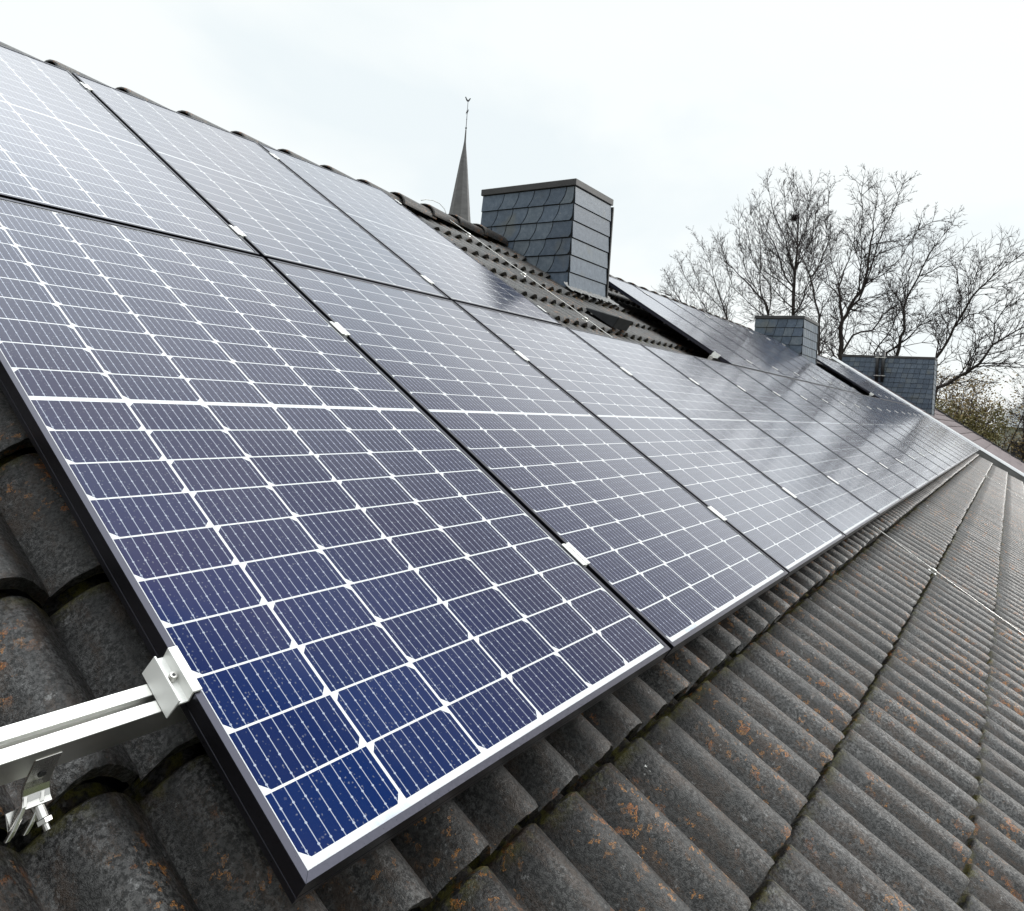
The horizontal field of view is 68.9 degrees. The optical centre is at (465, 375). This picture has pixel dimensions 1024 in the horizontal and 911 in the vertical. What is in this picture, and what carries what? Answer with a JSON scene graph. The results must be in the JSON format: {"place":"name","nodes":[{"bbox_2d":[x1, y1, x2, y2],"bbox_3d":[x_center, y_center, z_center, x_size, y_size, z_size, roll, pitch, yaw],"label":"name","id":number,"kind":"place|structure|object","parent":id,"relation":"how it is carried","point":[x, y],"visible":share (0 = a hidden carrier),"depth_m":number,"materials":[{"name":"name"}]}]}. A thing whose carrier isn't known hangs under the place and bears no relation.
{"place":"outdoors","nodes":[
{"label":"outdoors","id":0,"kind":"place"},
{"bbox_2d":[449,97,470,221],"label":"church","id":1,"kind":"structure","parent":0,"point":[460,205],"depth_m":119.02,"materials":[{"name":"stone"}]},
{"bbox_2d":[0,0,1023,428],"label":"sky","id":2,"kind":"structure","parent":0,"point":[672,111],"materials":[{"name":"white"}]},
{"bbox_2d":[829,352,1023,482],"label":"neighbour house","id":3,"kind":"structure","parent":0,"point":[911,380],"depth_m":22.12,"materials":[{"name":"grey tile"}]},
{"bbox_2d":[994,402,1023,458],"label":"tree","id":4,"kind":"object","parent":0,"point":[1012,430],"depth_m":64.86,"materials":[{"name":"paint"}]},
{"bbox_2d":[1012,443,1021,458],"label":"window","id":5,"kind":"structure","parent":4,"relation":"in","point":[1012,443],"depth_m":64.50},
{"bbox_3d":[9.496,0.522,16.682,0.076,0.080,5.390,41,20,31],"label":"mounting rail","id":6,"kind":"object","parent":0,"visible":0},
{"bbox_2d":[817,356,886,399],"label":"solar panel","id":7,"kind":"object","parent":6,"relation":"attached to","point":[847,377],"visible":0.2,"depth_m":15.07,"materials":[{"name":"glass"}]},
{"bbox_2d":[817,355,893,401],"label":"solar panel","id":8,"kind":"object","parent":6,"relation":"attached to","point":[856,379],"visible":0.4,"depth_m":16.19,"materials":[{"name":"glass"}]},
{"bbox_2d":[823,357,898,402],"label":"solar panel","id":9,"kind":"object","parent":6,"relation":"attached to","point":[863,381],"visible":0.53,"depth_m":17.05,"materials":[{"name":"glass"}]},
{"bbox_2d":[831,360,903,403],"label":"solar panel","id":10,"kind":"object","parent":6,"relation":"attached to","point":[881,390],"visible":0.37,"depth_m":17.91,"materials":[{"name":"glass"}]},
{"bbox_2d":[839,363,908,404],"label":"solar panel","id":11,"kind":"object","parent":6,"relation":"attached to","point":[905,403],"visible":0.39,"depth_m":18.76,"materials":[{"name":"glass"}]},
{"label":"ground","id":12,"kind":"structure","parent":0,"visible":0},
{"bbox_2d":[0,41,1023,910],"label":"tiled house","id":13,"kind":"structure","parent":12,"relation":"on","point":[838,727],"depth_m":1.59,"materials":[{"name":"concrete"}]},
{"bbox_2d":[80,82,401,204],"bbox_3d":[-1.771,-1.271,3.269,0.076,0.080,4.504,41,20,31],"label":"mounting rail","id":14,"kind":"object","parent":13,"relation":"attached to","point":[90,89],"visible":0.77,"depth_m":3.35,"materials":[{"name":"metal"}]},
{"bbox_2d":[229,225,545,311],"bbox_3d":[-0.876,-0.485,2.556,0.076,0.080,4.504,41,20,31],"label":"mounting rail","id":15,"kind":"object","parent":13,"relation":"attached to","point":[237,230],"visible":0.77,"depth_m":2.63,"materials":[{"name":"metal"}]},
{"bbox_2d":[0,45,258,255],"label":"solar panel","id":16,"kind":"object","parent":15,"relation":"attached to","point":[70,143],"visible":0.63,"depth_m":2.51,"materials":[{"name":"glass"}]},
{"bbox_2d":[72,72,448,299],"bbox_3d":[-0.954,-0.864,3.417,1.756,0.035,1.039,41,20,31],"label":"solar panel","id":17,"kind":"object","parent":15,"relation":"attached to","point":[266,203],"visible":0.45,"depth_m":3.28,"materials":[{"name":"glass"}]},
{"bbox_2d":[258,143,561,325],"bbox_3d":[-0.329,-0.803,4.268,1.756,0.035,1.039,41,20,31],"label":"solar panel","id":18,"kind":"object","parent":15,"relation":"attached to","point":[453,272],"visible":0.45,"depth_m":4.16,"materials":[{"name":"glass"}]},
{"bbox_2d":[0,440,967,843],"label":"mounting rail","id":19,"kind":"object","parent":13,"relation":"attached to","point":[34,752],"visible":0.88,"depth_m":0.85,"materials":[{"name":"metal"}]},
{"bbox_2d":[0,197,669,903],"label":"solar panel","id":20,"kind":"object","parent":19,"relation":"attached to","point":[362,593],"visible":1,"depth_m":1.32,"materials":[{"name":"glass"}]},
{"bbox_2d":[266,258,787,657],"bbox_3d":[0.191,0.141,2.505,1.756,0.036,1.039,41,20,31],"label":"solar panel","id":21,"kind":"object","parent":19,"relation":"attached to","point":[673,566],"visible":0.87,"depth_m":2.32,"materials":[{"name":"glass"}]},
{"bbox_2d":[454,301,844,579],"bbox_3d":[0.816,0.202,3.357,1.756,0.036,1.039,41,20,31],"label":"solar panel","id":22,"kind":"object","parent":19,"relation":"attached to","point":[781,527],"visible":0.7,"depth_m":3.23,"materials":[{"name":"glass"}]},
{"bbox_2d":[566,327,878,540],"bbox_3d":[1.441,0.262,4.208,1.756,0.036,1.039,41,20,31],"label":"solar panel","id":23,"kind":"object","parent":19,"relation":"attached to","point":[830,502],"visible":0.73,"depth_m":4.11,"materials":[{"name":"glass"}]},
{"bbox_2d":[641,344,901,517],"bbox_3d":[2.066,0.323,5.059,1.756,0.036,1.039,41,20,31],"label":"solar panel","id":24,"kind":"object","parent":19,"relation":"attached to","point":[857,483],"visible":0.74,"depth_m":4.98,"materials":[{"name":"glass"}]},
{"bbox_2d":[694,356,917,501],"bbox_3d":[2.691,0.384,5.911,1.756,0.036,1.039,41,20,31],"label":"solar panel","id":25,"kind":"object","parent":19,"relation":"attached to","point":[886,478],"visible":0.81,"depth_m":5.85,"materials":[{"name":"glass"}]},
{"bbox_2d":[734,365,929,491],"bbox_3d":[3.316,0.444,6.762,1.756,0.036,1.039,41,20,31],"label":"solar panel","id":26,"kind":"object","parent":19,"relation":"attached to","point":[869,449],"visible":0.77,"depth_m":6.71,"materials":[{"name":"glass"}]},
{"bbox_2d":[765,372,938,484],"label":"solar panel","id":27,"kind":"object","parent":19,"relation":"attached to","point":[872,437],"visible":0.8,"depth_m":7.57,"materials":[{"name":"glass"}]},
{"bbox_2d":[790,378,945,476],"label":"solar panel","id":28,"kind":"object","parent":19,"relation":"attached to","point":[884,435],"visible":0.81,"depth_m":8.43,"materials":[{"name":"glass"}]},
{"bbox_2d":[811,383,951,472],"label":"solar panel","id":29,"kind":"object","parent":19,"relation":"attached to","point":[891,431],"visible":0.77,"depth_m":9.29,"materials":[{"name":"glass"}]},
{"bbox_2d":[828,387,956,468],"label":"solar panel","id":30,"kind":"object","parent":19,"relation":"attached to","point":[926,447],"visible":0.79,"depth_m":10.14,"materials":[{"name":"glass"}]},
{"bbox_2d":[842,390,960,464],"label":"solar panel","id":31,"kind":"object","parent":19,"relation":"attached to","point":[907,429],"visible":0.76,"depth_m":11.01,"materials":[{"name":"glass"}]},
{"bbox_2d":[855,393,964,462],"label":"solar panel","id":32,"kind":"object","parent":19,"relation":"attached to","point":[919,432],"visible":0.69,"depth_m":11.86,"materials":[{"name":"glass"}]},
{"bbox_2d":[865,395,967,458],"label":"solar panel","id":33,"kind":"object","parent":19,"relation":"attached to","point":[919,428],"visible":0.65,"depth_m":12.71,"materials":[{"name":"glass"}]},
{"bbox_2d":[874,397,970,456],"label":"solar panel","id":34,"kind":"object","parent":19,"relation":"attached to","point":[925,428],"visible":0.65,"depth_m":13.57,"materials":[{"name":"glass"}]},
{"bbox_2d":[882,399,972,454],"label":"solar panel","id":35,"kind":"object","parent":19,"relation":"attached to","point":[931,428],"visible":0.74,"depth_m":14.43,"materials":[{"name":"glass"}]},
{"bbox_2d":[890,401,974,453],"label":"solar panel","id":36,"kind":"object","parent":19,"relation":"attached to","point":[935,428],"visible":0.66,"depth_m":15.29,"materials":[{"name":"glass"}]},
{"bbox_2d":[896,402,976,452],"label":"solar panel","id":37,"kind":"object","parent":19,"relation":"attached to","point":[942,430],"visible":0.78,"depth_m":16.13,"materials":[{"name":"glass"}]},
{"bbox_2d":[902,404,978,451],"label":"solar panel","id":38,"kind":"object","parent":19,"relation":"attached to","point":[944,429],"visible":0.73,"depth_m":16.99,"materials":[{"name":"glass"}]},
{"bbox_2d":[907,405,979,449],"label":"solar panel","id":39,"kind":"object","parent":19,"relation":"attached to","point":[944,427],"visible":0.57,"depth_m":17.85,"materials":[{"name":"glass"}]},
{"bbox_2d":[329,321,928,416],"bbox_3d":[5.243,0.434,9.992,0.076,0.080,21.193,41,20,31],"label":"mounting rail","id":40,"kind":"object","parent":13,"relation":"attached to","point":[340,328],"visible":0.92,"depth_m":3.12,"materials":[{"name":"metal"}]},
{"bbox_2d":[608,286,785,345],"bbox_3d":[3.599,-0.750,10.584,0.076,0.080,7.486,41,20,31],"label":"mounting rail","id":41,"kind":"object","parent":13,"relation":"attached to","point":[610,287],"visible":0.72,"depth_m":8.13,"materials":[{"name":"metal"}]},
{"bbox_2d":[421,199,1023,634],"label":"lightning wire","id":42,"kind":"object","parent":13,"relation":"attached to","point":[585,319],"visible":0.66,"depth_m":4.32,"materials":[{"name":"silver metal"}]},
{"bbox_2d":[707,351,855,389],"bbox_3d":[4.480,0.035,9.850,0.076,0.080,7.536,41,20,31],"label":"mounting rail","id":43,"kind":"object","parent":13,"relation":"attached to","point":[714,356],"visible":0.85,"depth_m":6.88,"materials":[{"name":"metal"}]},
{"bbox_2d":[609,276,762,371],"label":"solar panel","id":44,"kind":"object","parent":43,"relation":"attached to","point":[678,323],"visible":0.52,"depth_m":7.51,"materials":[{"name":"glass"}]},
{"bbox_2d":[635,286,786,376],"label":"solar panel","id":45,"kind":"object","parent":43,"relation":"attached to","point":[753,359],"visible":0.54,"depth_m":8.49,"materials":[{"name":"glass"}]},
{"bbox_2d":[669,299,807,381],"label":"solar panel","id":46,"kind":"object","parent":43,"relation":"attached to","point":[761,355],"visible":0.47,"depth_m":9.35,"materials":[{"name":"glass"}]},
{"bbox_2d":[698,310,824,385],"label":"solar panel","id":47,"kind":"object","parent":43,"relation":"attached to","point":[769,353],"visible":0.56,"depth_m":10.20,"materials":[{"name":"glass"}]},
{"bbox_2d":[722,319,838,388],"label":"solar panel","id":48,"kind":"object","parent":43,"relation":"attached to","point":[784,356],"visible":0.5,"depth_m":11.06,"materials":[{"name":"glass"}]},
{"bbox_2d":[743,327,850,391],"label":"solar panel","id":49,"kind":"object","parent":43,"relation":"attached to","point":[801,362],"visible":0.55,"depth_m":11.92,"materials":[{"name":"glass"}]},
{"bbox_2d":[760,333,860,393],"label":"solar panel","id":50,"kind":"object","parent":43,"relation":"attached to","point":[829,375],"visible":0.52,"depth_m":12.78,"materials":[{"name":"glass"}]},
{"bbox_2d":[651,226,747,320],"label":"bare tree","id":51,"kind":"object","parent":12,"relation":"on","point":[698,276],"visible":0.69,"depth_m":63.01,"materials":[{"name":"brown plant"}]},
{"bbox_2d":[707,194,798,324],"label":"bare tree","id":52,"kind":"object","parent":12,"relation":"on","point":[760,296],"visible":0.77,"depth_m":55.99,"materials":[{"name":"brown plant"}]},
{"bbox_2d":[738,163,843,320],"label":"bare tree","id":53,"kind":"object","parent":12,"relation":"on","point":[793,311],"visible":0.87,"depth_m":50.23,"materials":[{"name":"brown plant"}]},
{"bbox_2d":[787,212,798,222],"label":"mistletoe clump","id":54,"kind":"object","parent":53,"relation":"attached to","point":[794,217],"visible":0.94,"depth_m":49.41,"materials":[{"name":"brown plant"}]},
{"bbox_2d":[764,189,851,355],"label":"bare tree","id":55,"kind":"object","parent":12,"relation":"on","point":[820,314],"visible":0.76,"depth_m":45.65,"materials":[{"name":"brown plant"}]},
{"bbox_2d":[795,163,957,360],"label":"bare tree","id":56,"kind":"object","parent":12,"relation":"on","point":[849,307],"visible":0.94,"depth_m":41.47,"materials":[{"name":"brown plant"}]},
{"bbox_2d":[829,205,991,355],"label":"bare tree","id":57,"kind":"object","parent":12,"relation":"on","point":[898,346],"visible":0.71,"depth_m":44.33,"materials":[{"name":"brown plant"}]},
{"bbox_2d":[918,224,1023,396],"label":"bare tree","id":58,"kind":"object","parent":12,"relation":"on","point":[960,298],"visible":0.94,"depth_m":39.21,"materials":[{"name":"brown plant"}]},
{"bbox_2d":[935,361,1015,444],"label":"winter shrub","id":59,"kind":"object","parent":12,"relation":"on","point":[951,389],"visible":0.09,"depth_m":54.96,"materials":[{"name":"green plant"}]},
{"bbox_2d":[935,398,1018,450],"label":"winter shrub","id":60,"kind":"object","parent":12,"relation":"on","point":[989,418],"visible":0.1,"depth_m":47.99,"materials":[{"name":"green plant"}]},
{"bbox_2d":[935,281,1023,401],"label":"bare tree","id":61,"kind":"object","parent":12,"relation":"on","point":[969,369],"visible":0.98,"depth_m":35.23,"materials":[{"name":"brown plant"}]},
{"bbox_2d":[937,371,1023,460],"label":"winter shrub","id":62,"kind":"object","parent":12,"relation":"on","point":[966,400],"visible":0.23,"depth_m":50.54,"materials":[{"name":"green plant"}]},
{"bbox_2d":[969,427,1009,447],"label":"winter shrub","id":63,"kind":"object","parent":12,"relation":"on","point":[983,433],"visible":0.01,"depth_m":46.37,"materials":[{"name":"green plant"}]},
{"bbox_2d":[965,381,1023,459],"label":"winter shrub","id":64,"kind":"object","parent":12,"relation":"on","point":[1020,449],"visible":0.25,"depth_m":50.85,"materials":[{"name":"green plant"}]}
]}

